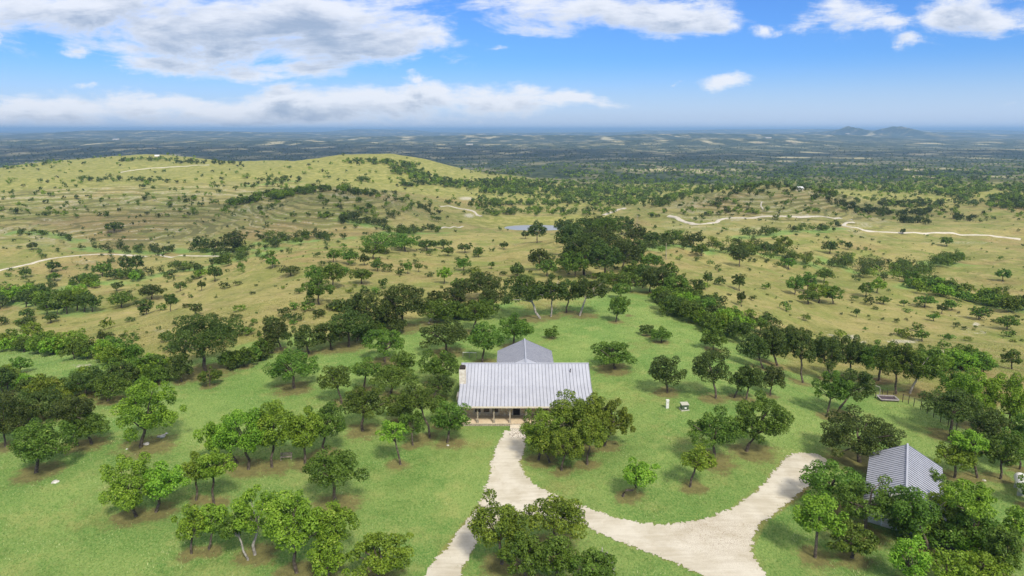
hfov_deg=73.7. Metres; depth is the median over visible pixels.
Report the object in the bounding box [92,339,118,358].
thicket bush
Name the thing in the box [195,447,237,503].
oak tree
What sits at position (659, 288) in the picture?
thicket bush
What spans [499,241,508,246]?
oak tree
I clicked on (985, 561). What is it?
oak tree
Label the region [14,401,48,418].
thicket bush
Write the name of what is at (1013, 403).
oak tree
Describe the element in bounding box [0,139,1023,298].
distant woods
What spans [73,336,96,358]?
thicket bush
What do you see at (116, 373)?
thicket bush
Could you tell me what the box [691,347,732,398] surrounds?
oak tree
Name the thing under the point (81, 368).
thicket bush
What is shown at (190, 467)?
oak tree
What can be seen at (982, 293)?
thicket bush
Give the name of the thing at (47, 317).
oak tree
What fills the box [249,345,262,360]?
thicket bush
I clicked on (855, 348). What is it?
oak tree
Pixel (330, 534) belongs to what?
oak tree
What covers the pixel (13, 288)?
oak tree
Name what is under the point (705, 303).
thicket bush
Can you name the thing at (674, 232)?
oak tree
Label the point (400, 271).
shrub
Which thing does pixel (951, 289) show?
thicket bush
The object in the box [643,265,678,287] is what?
oak tree
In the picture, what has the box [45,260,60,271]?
oak tree
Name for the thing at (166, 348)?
shrub
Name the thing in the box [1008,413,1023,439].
oak tree
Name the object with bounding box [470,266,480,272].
shrub
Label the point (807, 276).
oak tree
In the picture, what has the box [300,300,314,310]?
shrub
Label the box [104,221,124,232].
oak tree
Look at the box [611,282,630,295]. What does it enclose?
oak tree
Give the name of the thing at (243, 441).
oak tree
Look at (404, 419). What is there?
oak tree
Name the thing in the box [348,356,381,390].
oak tree
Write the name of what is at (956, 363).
thicket bush
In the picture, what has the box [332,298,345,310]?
shrub
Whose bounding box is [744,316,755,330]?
thicket bush
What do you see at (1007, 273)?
oak tree
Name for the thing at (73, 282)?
thicket bush
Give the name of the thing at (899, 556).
oak tree
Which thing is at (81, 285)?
oak tree
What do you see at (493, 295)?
oak tree
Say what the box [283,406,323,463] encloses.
oak tree
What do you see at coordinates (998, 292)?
thicket bush
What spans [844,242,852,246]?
oak tree
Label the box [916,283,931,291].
thicket bush
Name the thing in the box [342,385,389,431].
oak tree
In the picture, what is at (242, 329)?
shrub
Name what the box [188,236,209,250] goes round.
oak tree
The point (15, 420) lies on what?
oak tree
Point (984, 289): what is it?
thicket bush
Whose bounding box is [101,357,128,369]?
shrub
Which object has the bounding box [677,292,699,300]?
thicket bush
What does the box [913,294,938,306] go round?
oak tree
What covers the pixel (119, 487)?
oak tree
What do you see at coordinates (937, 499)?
oak tree
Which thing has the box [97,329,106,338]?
oak tree
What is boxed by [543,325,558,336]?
shrub
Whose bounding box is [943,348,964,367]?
thicket bush
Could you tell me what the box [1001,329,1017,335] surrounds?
shrub
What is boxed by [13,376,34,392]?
thicket bush
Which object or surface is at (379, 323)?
thicket bush
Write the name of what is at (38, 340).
thicket bush
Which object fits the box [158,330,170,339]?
shrub
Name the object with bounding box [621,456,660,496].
oak tree
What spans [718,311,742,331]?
thicket bush
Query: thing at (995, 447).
oak tree
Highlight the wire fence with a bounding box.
[902,394,966,433]
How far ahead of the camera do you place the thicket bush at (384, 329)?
140.95 m
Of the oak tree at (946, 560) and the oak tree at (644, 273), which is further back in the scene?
the oak tree at (644, 273)
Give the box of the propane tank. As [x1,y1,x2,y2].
[1013,472,1023,496]
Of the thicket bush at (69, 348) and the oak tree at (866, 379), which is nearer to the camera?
the oak tree at (866, 379)
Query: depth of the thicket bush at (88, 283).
299.79 m
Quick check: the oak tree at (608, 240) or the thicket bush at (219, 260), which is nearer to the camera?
the oak tree at (608, 240)
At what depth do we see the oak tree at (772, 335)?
129.43 m
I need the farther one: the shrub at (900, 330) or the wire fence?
the shrub at (900, 330)
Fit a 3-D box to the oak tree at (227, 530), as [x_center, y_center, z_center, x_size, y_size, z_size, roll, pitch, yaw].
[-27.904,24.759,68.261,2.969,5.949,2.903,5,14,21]
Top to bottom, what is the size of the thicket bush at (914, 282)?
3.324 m
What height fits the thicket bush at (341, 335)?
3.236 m
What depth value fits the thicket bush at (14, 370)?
117.04 m
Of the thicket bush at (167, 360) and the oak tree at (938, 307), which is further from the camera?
the oak tree at (938, 307)
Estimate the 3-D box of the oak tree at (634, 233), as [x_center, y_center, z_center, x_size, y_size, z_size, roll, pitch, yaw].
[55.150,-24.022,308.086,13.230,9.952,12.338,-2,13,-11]
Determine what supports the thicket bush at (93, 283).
on the ground at (826, 314)
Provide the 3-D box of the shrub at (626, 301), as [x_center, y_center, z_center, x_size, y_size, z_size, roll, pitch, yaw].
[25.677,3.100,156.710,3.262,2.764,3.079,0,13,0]
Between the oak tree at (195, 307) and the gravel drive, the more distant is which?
the oak tree at (195, 307)
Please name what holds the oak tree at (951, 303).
on the ground at (826, 314)
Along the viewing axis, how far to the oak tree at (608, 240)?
247.48 m
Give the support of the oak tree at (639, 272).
on the ground at (826, 314)
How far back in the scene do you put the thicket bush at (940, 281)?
258.64 m
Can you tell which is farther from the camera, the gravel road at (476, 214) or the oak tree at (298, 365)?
the gravel road at (476, 214)
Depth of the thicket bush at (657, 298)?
162.73 m
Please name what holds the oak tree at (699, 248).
on the ground at (826, 314)
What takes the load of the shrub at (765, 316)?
on the ground at (826, 314)
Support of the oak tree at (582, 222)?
on the ground at (826, 314)
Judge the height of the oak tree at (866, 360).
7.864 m
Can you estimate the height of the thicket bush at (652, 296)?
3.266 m
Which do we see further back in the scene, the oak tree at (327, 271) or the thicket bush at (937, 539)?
the oak tree at (327, 271)
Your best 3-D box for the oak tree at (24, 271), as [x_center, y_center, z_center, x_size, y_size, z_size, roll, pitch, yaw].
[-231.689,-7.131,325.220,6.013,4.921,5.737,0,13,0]
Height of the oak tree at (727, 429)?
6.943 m
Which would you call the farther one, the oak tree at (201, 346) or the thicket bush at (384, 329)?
the thicket bush at (384, 329)
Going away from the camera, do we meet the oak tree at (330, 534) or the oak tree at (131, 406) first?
the oak tree at (330, 534)
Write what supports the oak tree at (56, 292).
on the ground at (826, 314)
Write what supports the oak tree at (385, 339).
on the ground at (826, 314)
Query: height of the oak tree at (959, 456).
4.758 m
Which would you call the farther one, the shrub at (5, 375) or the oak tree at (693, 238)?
the oak tree at (693, 238)
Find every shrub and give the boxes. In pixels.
[0,316,9,323]
[0,366,21,390]
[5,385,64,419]
[45,393,87,415]
[96,332,115,338]
[98,317,114,328]
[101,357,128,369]
[121,332,138,341]
[132,300,145,305]
[135,363,171,383]
[139,305,150,314]
[156,303,166,309]
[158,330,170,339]
[162,343,179,350]
[166,354,193,381]
[172,324,184,332]
[196,366,222,385]
[218,281,230,287]
[231,346,257,366]
[233,304,246,311]
[233,324,245,331]
[244,326,255,333]
[277,307,290,315]
[287,312,304,320]
[288,301,299,308]
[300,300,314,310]
[312,309,324,317]
[327,299,344,309]
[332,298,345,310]
[340,266,349,272]
[378,278,388,288]
[381,263,393,270]
[394,267,405,274]
[422,373,453,398]
[424,271,434,276]
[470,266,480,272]
[503,278,514,285]
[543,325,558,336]
[590,272,601,277]
[621,296,630,305]
[639,324,653,333]
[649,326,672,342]
[700,328,727,348]
[711,295,727,304]
[714,276,725,283]
[743,308,755,315]
[761,282,770,287]
[761,313,777,323]
[775,318,783,325]
[779,301,791,310]
[800,314,811,319]
[834,329,846,336]
[863,294,874,304]
[894,327,908,334]
[899,331,914,337]
[910,322,925,329]
[937,340,951,346]
[942,333,956,339]
[984,307,993,314]
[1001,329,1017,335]
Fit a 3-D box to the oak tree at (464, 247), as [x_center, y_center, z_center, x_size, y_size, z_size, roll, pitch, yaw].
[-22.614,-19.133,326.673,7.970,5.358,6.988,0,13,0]
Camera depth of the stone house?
103.19 m
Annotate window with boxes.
[473,408,481,413]
[482,408,490,413]
[491,408,499,413]
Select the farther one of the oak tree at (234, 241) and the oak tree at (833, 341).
the oak tree at (234, 241)
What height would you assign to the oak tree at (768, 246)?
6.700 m
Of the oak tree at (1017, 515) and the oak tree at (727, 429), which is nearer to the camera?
the oak tree at (1017, 515)
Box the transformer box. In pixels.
[679,402,689,411]
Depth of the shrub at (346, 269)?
210.24 m
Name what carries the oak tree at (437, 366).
on the ground at (826, 314)
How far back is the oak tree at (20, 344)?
160.94 m
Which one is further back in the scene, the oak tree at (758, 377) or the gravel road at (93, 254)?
the gravel road at (93, 254)
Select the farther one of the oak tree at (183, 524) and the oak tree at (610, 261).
the oak tree at (610, 261)
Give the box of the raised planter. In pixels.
[875,389,898,401]
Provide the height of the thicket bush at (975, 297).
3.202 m
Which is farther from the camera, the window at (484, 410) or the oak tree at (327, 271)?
the oak tree at (327, 271)
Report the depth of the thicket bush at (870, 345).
144.14 m
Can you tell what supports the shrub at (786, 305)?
on the ground at (826, 314)
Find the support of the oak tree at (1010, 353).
on the ground at (826, 314)
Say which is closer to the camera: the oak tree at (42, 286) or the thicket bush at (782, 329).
the thicket bush at (782, 329)
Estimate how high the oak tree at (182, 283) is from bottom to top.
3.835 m
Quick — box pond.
[504,225,557,230]
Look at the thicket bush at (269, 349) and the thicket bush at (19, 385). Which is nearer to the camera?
the thicket bush at (19, 385)
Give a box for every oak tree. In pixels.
[0,291,13,305]
[0,295,8,308]
[0,389,32,446]
[1,284,20,301]
[6,416,77,472]
[8,356,34,370]
[11,316,36,326]
[12,337,31,351]
[13,287,34,306]
[17,268,31,276]
[18,308,34,316]
[19,320,43,335]
[22,282,34,289]
[26,242,37,248]
[29,283,51,291]
[29,291,51,309]
[35,340,62,353]
[36,300,52,314]
[42,313,59,322]
[43,394,95,445]
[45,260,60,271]
[47,272,59,280]
[49,290,76,313]
[51,288,62,295]
[52,302,62,314]
[57,410,110,443]
[60,328,88,345]
[62,365,110,395]
[63,284,89,293]
[65,288,88,310]
[73,290,96,311]
[77,345,93,358]
[78,272,100,282]
[79,295,103,311]
[86,372,136,401]
[88,335,123,350]
[91,261,113,275]
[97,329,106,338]
[97,451,153,516]
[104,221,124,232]
[106,290,134,307]
[109,376,186,447]
[110,281,123,290]
[119,255,130,268]
[126,255,143,269]
[126,349,144,357]
[137,299,153,314]
[138,284,167,298]
[140,460,191,512]
[160,312,244,371]
[163,293,176,311]
[171,503,208,553]
[173,281,186,290]
[181,451,210,500]
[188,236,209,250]
[188,303,202,313]
[192,415,240,463]
[193,269,207,277]
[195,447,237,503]
[197,280,205,290]
[197,503,232,549]
[207,265,222,281]
[208,239,220,247]
[209,407,271,469]
[212,511,248,560]
[219,230,246,247]
[230,484,281,555]
[245,399,304,467]
[257,315,287,350]
[261,489,324,573]
[262,348,319,388]
[265,256,279,267]
[277,265,302,275]
[281,324,319,353]
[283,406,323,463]
[299,273,334,304]
[300,498,359,550]
[301,445,370,501]
[303,265,322,278]
[304,401,346,448]
[305,540,349,575]
[313,322,346,349]
[317,364,351,403]
[318,261,346,284]
[325,305,373,346]
[326,248,342,261]
[340,250,357,264]
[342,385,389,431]
[344,289,385,334]
[346,531,415,575]
[348,268,372,283]
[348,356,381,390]
[358,243,385,257]
[358,253,369,265]
[360,232,404,252]
[361,329,404,362]
[368,364,419,393]
[370,261,387,270]
[374,301,398,329]
[375,420,407,464]
[377,283,429,327]
[381,393,417,418]
[386,350,416,370]
[391,233,420,251]
[396,383,436,437]
[398,410,425,445]
[403,262,411,272]
[414,263,423,271]
[416,348,459,384]
[417,298,454,322]
[418,239,437,250]
[419,317,468,351]
[426,290,442,301]
[427,395,448,426]
[430,400,471,442]
[436,266,452,283]
[437,239,451,247]
[437,287,467,305]
[441,246,455,253]
[448,278,479,295]
[456,258,471,269]
[457,242,472,249]
[459,299,496,327]
[466,271,502,295]
[467,321,504,362]
[467,488,530,564]
[473,247,484,256]
[477,287,506,309]
[495,530,553,575]
[498,312,534,343]
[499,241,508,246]
[502,275,548,318]
[509,263,524,275]
[519,407,564,459]
[521,230,529,238]
[523,493,588,539]
[527,220,546,242]
[527,427,555,462]
[528,248,552,269]
[532,533,579,575]
[535,259,557,275]
[541,276,568,316]
[544,389,588,449]
[548,427,584,470]
[554,217,574,229]
[554,223,587,244]
[555,258,568,265]
[556,408,600,440]
[557,278,584,312]
[560,234,608,274]
[560,250,589,276]
[566,218,595,231]
[566,547,617,575]
[572,274,610,315]
[572,415,610,464]
[578,232,603,248]
[580,392,613,445]
[581,225,614,243]
[583,213,608,225]
[584,239,624,274]
[590,341,637,369]
[591,215,624,232]
[599,269,625,286]
[599,397,635,445]
[601,234,629,249]
[607,296,627,321]
[610,239,641,269]
[611,216,633,234]
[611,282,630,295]
[616,223,648,242]
[616,273,646,291]
[621,260,644,282]
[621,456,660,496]
[625,238,647,254]
[630,264,651,287]
[637,252,664,265]
[637,268,660,291]
[642,230,664,241]
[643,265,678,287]
[648,355,687,392]
[658,273,692,290]
[660,261,679,271]
[662,229,683,243]
[680,443,717,487]
[683,231,705,246]
[686,404,748,460]
[691,243,709,255]
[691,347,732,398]
[693,279,705,290]
[703,272,712,281]
[728,365,752,397]
[729,245,749,266]
[731,273,746,290]
[733,389,794,451]
[735,364,765,399]
[736,333,769,368]
[737,291,745,306]
[747,322,787,365]
[755,317,768,329]
[758,242,773,254]
[762,364,785,395]
[774,235,792,246]
[779,258,796,269]
[780,324,815,382]
[786,276,804,294]
[792,493,849,557]
[796,271,816,289]
[797,290,818,303]
[798,458,866,498]
[807,335,841,372]
[808,281,832,302]
[811,370,853,414]
[813,267,835,282]
[819,404,906,462]
[821,240,839,253]
[824,284,844,303]
[826,518,879,558]
[830,474,897,529]
[831,334,867,374]
[832,368,875,413]
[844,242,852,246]
[853,308,859,316]
[858,282,873,293]
[858,339,897,380]
[870,276,886,292]
[872,340,924,393]
[875,296,892,303]
[884,484,941,551]
[887,535,933,575]
[899,300,909,305]
[904,345,945,393]
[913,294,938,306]
[914,329,929,340]
[917,387,984,435]
[924,547,975,575]
[926,314,940,320]
[927,482,968,523]
[930,467,952,491]
[933,441,979,477]
[934,366,978,392]
[936,304,947,313]
[939,237,953,245]
[939,508,1009,549]
[940,478,999,547]
[941,299,961,310]
[945,367,1003,413]
[947,428,989,477]
[960,550,1014,575]
[968,306,990,319]
[969,407,1012,451]
[979,432,1023,478]
[983,524,1023,575]
[984,372,1023,424]
[994,268,1012,280]
[996,315,1019,329]
[1000,348,1022,368]
[1001,426,1023,469]
[1001,505,1023,537]
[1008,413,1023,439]
[1015,474,1023,494]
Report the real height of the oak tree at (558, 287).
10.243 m
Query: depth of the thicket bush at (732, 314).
146.06 m
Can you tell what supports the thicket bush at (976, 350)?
on the ground at (826, 314)
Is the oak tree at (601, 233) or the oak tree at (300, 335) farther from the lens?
the oak tree at (601, 233)
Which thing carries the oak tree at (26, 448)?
on the ground at (826, 314)
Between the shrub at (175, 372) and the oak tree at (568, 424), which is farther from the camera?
the shrub at (175, 372)
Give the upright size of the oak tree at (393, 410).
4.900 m
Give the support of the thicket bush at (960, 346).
on the ground at (826, 314)
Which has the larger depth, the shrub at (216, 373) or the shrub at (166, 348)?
the shrub at (166, 348)
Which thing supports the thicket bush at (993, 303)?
on the ground at (826, 314)
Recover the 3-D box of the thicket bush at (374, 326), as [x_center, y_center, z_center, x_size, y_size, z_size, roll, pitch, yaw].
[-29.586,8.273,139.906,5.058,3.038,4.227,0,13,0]
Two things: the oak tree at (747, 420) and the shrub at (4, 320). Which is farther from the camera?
the shrub at (4, 320)
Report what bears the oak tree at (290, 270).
on the ground at (826, 314)
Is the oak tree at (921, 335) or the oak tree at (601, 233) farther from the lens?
the oak tree at (601, 233)
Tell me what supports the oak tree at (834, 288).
on the ground at (826, 314)
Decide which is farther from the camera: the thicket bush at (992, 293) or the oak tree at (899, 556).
the thicket bush at (992, 293)
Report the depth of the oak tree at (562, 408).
88.99 m
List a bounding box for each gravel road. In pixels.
[0,254,217,270]
[121,165,193,172]
[440,205,481,215]
[667,215,852,224]
[842,222,1020,239]
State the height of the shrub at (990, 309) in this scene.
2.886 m
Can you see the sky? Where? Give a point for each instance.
(65, 64)
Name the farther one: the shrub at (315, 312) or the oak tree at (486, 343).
the shrub at (315, 312)
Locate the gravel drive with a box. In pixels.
[424,430,827,575]
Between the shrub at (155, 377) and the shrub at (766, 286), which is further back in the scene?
the shrub at (766, 286)
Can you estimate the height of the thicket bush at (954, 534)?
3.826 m
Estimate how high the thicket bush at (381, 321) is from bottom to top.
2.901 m
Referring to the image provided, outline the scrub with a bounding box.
[1,196,1023,348]
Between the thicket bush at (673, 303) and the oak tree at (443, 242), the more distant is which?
the oak tree at (443, 242)
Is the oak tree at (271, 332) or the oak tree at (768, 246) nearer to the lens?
the oak tree at (271, 332)
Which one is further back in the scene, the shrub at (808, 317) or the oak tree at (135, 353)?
the shrub at (808, 317)
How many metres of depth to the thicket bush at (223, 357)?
122.50 m
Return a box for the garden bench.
[280,452,291,459]
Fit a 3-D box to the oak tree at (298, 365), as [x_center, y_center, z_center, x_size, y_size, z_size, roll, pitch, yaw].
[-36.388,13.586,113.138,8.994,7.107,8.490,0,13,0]
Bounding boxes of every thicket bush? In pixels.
[0,332,16,345]
[0,338,12,349]
[0,365,20,388]
[3,328,20,337]
[9,334,28,348]
[9,373,40,389]
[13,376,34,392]
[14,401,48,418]
[22,373,60,392]
[24,334,47,350]
[29,373,54,394]
[31,331,52,345]
[37,337,62,354]
[39,332,67,350]
[41,330,63,339]
[54,379,84,393]
[58,340,83,358]
[68,275,79,282]
[68,279,77,285]
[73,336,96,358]
[73,365,92,379]
[80,278,92,284]
[85,344,109,360]
[89,280,99,286]
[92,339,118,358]
[95,345,124,362]
[104,268,117,277]
[105,341,139,358]
[105,366,127,387]
[107,350,127,361]
[108,361,136,383]
[113,365,139,380]
[117,270,129,277]
[117,339,144,357]
[121,355,148,373]
[128,270,140,279]
[133,364,148,377]
[137,361,161,374]
[141,354,168,366]
[142,353,166,365]
[156,354,171,366]
[193,263,204,269]
[215,254,231,264]
[216,349,233,364]
[225,351,248,366]
[225,359,241,369]
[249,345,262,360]
[251,337,272,349]
[253,347,269,360]
[256,336,278,348]
[261,346,273,358]
[265,250,275,255]
[337,332,347,337]
[351,331,366,340]
[361,321,378,334]
[368,321,384,330]
[368,324,389,331]
[379,317,397,327]
[384,314,406,330]
[432,306,453,320]
[445,300,463,313]
[476,298,499,314]
[647,289,660,299]
[651,286,670,295]
[653,291,673,304]
[657,300,678,314]
[659,295,685,312]
[661,289,684,297]
[676,299,704,317]
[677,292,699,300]
[683,304,707,318]
[684,287,699,298]
[690,309,704,321]
[696,297,717,312]
[698,294,723,308]
[698,310,716,327]
[698,313,727,332]
[700,304,722,314]
[710,308,730,327]
[716,311,744,331]
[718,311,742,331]
[722,317,755,338]
[729,309,744,320]
[742,313,757,329]
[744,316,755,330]
[778,326,795,333]
[842,341,865,354]
[862,344,886,358]
[887,516,927,539]
[902,277,912,285]
[903,270,921,279]
[903,515,944,541]
[909,280,921,286]
[911,278,924,284]
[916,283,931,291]
[922,274,941,280]
[924,279,936,287]
[925,505,966,544]
[926,520,973,549]
[927,345,942,365]
[929,280,948,286]
[930,353,954,370]
[931,283,949,294]
[934,523,974,550]
[937,285,957,296]
[941,353,960,370]
[942,520,994,552]
[943,278,961,290]
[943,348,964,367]
[946,343,974,366]
[951,350,973,369]
[953,351,982,370]
[954,532,987,553]
[955,290,971,299]
[960,282,976,291]
[963,347,985,357]
[971,292,980,300]
[974,350,997,364]
[977,284,996,294]
[977,289,992,299]
[977,356,998,371]
[980,295,992,304]
[984,291,1002,301]
[990,286,1009,297]
[991,298,1002,306]
[998,295,1021,308]
[998,299,1019,310]
[1013,295,1023,307]
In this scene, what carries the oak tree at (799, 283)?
on the ground at (826, 314)
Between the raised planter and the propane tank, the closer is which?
the propane tank
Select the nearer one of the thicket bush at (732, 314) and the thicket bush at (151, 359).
the thicket bush at (151, 359)
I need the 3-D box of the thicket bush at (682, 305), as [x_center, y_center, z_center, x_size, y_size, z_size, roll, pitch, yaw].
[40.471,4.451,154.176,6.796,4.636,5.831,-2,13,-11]
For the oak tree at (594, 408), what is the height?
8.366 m
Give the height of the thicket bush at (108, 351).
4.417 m
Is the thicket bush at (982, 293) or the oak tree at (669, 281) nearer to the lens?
the oak tree at (669, 281)
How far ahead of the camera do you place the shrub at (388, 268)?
220.35 m
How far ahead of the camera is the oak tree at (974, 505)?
67.29 m
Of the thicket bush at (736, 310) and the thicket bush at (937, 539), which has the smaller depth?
the thicket bush at (937, 539)
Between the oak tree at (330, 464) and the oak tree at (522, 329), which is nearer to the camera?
the oak tree at (330, 464)
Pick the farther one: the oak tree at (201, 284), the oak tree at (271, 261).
the oak tree at (271, 261)
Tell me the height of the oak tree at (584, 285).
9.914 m
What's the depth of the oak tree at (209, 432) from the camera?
86.67 m
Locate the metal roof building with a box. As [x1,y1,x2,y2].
[863,443,946,533]
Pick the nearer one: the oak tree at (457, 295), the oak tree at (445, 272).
the oak tree at (457, 295)
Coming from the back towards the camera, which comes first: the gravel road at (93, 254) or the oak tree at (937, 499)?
the gravel road at (93, 254)
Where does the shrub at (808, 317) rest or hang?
on the ground at (826, 314)
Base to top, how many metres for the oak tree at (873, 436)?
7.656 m
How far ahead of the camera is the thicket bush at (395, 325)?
142.27 m
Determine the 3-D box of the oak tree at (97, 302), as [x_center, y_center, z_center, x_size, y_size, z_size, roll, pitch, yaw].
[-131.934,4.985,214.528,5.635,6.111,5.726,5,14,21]
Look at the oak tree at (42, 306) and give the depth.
218.97 m
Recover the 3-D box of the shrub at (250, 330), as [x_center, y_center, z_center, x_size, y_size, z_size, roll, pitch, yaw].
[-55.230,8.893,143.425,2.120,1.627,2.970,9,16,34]
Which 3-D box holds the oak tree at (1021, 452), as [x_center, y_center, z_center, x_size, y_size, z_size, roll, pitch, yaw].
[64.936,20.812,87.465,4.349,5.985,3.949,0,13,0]
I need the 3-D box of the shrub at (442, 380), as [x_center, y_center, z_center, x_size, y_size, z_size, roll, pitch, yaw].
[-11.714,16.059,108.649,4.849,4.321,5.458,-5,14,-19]
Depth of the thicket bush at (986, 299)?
245.94 m
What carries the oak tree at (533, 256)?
on the ground at (826, 314)
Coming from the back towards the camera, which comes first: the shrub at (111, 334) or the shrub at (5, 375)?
the shrub at (111, 334)
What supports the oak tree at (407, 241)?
on the ground at (826, 314)
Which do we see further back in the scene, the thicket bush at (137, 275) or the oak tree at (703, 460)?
the thicket bush at (137, 275)
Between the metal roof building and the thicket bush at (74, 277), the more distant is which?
the thicket bush at (74, 277)
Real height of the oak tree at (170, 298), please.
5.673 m
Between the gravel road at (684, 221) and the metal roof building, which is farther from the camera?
the gravel road at (684, 221)
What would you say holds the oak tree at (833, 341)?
on the ground at (826, 314)
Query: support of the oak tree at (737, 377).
on the ground at (826, 314)
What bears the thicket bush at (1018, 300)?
on the ground at (826, 314)
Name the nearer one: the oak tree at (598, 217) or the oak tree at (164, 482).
the oak tree at (164, 482)
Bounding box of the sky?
[0,0,1023,128]
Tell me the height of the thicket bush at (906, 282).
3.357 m
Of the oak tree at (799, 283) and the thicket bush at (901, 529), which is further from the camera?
the oak tree at (799, 283)
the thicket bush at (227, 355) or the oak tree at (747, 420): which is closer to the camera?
the oak tree at (747, 420)
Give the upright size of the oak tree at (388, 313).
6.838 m
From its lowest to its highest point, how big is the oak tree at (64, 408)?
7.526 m
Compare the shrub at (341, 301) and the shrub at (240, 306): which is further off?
the shrub at (240, 306)
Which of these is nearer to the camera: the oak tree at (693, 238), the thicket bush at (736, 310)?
the thicket bush at (736, 310)
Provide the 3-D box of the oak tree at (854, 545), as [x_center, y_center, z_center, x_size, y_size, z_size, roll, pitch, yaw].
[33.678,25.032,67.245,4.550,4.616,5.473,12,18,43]
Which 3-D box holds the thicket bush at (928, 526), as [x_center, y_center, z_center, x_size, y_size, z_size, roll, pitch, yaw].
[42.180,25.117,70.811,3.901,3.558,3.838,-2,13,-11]
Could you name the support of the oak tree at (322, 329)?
on the ground at (826, 314)
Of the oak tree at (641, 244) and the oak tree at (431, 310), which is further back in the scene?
the oak tree at (641, 244)
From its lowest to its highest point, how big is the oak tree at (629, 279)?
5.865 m
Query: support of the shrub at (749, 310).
on the ground at (826, 314)
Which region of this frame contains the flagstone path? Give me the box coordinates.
[509,428,525,437]
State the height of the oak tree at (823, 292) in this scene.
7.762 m
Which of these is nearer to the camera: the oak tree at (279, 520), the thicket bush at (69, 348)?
the oak tree at (279, 520)
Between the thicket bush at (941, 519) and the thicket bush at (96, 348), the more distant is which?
the thicket bush at (96, 348)
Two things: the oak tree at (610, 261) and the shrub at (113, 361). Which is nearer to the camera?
the shrub at (113, 361)
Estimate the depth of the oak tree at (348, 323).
131.89 m
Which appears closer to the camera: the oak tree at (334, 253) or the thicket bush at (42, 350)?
the thicket bush at (42, 350)
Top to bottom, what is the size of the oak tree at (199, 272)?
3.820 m
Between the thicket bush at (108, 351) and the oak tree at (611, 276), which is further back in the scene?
the oak tree at (611, 276)
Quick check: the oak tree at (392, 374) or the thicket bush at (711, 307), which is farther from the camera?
the thicket bush at (711, 307)
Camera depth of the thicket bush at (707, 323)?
145.11 m
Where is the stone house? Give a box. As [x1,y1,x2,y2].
[457,338,592,427]
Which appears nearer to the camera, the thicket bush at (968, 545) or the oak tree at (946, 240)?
the thicket bush at (968, 545)
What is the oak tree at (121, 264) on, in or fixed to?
on the ground at (826, 314)
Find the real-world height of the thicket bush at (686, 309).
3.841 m
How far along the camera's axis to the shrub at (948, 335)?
187.14 m
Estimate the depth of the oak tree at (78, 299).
213.81 m
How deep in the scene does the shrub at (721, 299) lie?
178.82 m
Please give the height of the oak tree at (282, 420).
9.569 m
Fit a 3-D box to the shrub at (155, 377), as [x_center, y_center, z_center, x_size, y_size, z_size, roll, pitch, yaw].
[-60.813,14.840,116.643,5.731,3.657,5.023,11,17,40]
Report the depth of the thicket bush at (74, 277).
307.03 m
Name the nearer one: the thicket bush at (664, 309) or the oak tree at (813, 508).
the oak tree at (813, 508)
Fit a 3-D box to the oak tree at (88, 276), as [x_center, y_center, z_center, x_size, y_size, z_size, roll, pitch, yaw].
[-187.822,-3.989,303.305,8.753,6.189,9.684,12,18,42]
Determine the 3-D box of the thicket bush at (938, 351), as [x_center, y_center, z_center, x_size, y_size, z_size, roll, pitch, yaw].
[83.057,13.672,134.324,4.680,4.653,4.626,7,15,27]
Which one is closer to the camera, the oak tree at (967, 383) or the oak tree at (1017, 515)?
the oak tree at (1017, 515)
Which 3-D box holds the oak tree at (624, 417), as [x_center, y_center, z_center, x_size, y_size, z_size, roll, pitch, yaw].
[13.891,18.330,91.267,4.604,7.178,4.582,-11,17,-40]
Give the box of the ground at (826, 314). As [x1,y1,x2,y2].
[0,126,1023,575]
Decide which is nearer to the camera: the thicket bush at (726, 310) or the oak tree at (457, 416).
the oak tree at (457, 416)
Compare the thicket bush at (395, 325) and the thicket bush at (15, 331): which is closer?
the thicket bush at (395, 325)
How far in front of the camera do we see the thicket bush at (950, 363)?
126.30 m
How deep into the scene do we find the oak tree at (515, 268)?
211.69 m
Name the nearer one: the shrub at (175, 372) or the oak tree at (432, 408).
the oak tree at (432, 408)
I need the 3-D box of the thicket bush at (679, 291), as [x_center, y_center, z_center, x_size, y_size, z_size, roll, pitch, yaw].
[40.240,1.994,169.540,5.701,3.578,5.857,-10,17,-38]
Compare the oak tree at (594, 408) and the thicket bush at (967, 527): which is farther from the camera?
the oak tree at (594, 408)
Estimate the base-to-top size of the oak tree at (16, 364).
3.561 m
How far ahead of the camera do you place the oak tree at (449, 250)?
305.00 m
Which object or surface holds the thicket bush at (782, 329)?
on the ground at (826, 314)
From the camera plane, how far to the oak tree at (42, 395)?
101.45 m
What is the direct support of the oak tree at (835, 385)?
on the ground at (826, 314)
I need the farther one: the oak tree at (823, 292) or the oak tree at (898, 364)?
the oak tree at (823, 292)
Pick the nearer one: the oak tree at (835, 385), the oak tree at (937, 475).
the oak tree at (937, 475)
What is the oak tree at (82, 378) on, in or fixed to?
on the ground at (826, 314)
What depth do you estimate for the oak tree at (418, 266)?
222.16 m
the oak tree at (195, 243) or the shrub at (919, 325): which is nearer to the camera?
the shrub at (919, 325)
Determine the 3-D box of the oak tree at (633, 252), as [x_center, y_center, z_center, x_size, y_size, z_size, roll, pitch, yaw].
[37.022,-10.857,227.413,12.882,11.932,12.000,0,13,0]
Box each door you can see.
[512,408,520,414]
[881,516,912,533]
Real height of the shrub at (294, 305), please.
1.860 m
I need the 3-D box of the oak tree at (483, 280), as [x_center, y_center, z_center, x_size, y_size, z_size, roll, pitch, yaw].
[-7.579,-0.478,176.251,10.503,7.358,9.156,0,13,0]
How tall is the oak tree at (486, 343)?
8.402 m
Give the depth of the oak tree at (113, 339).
135.55 m

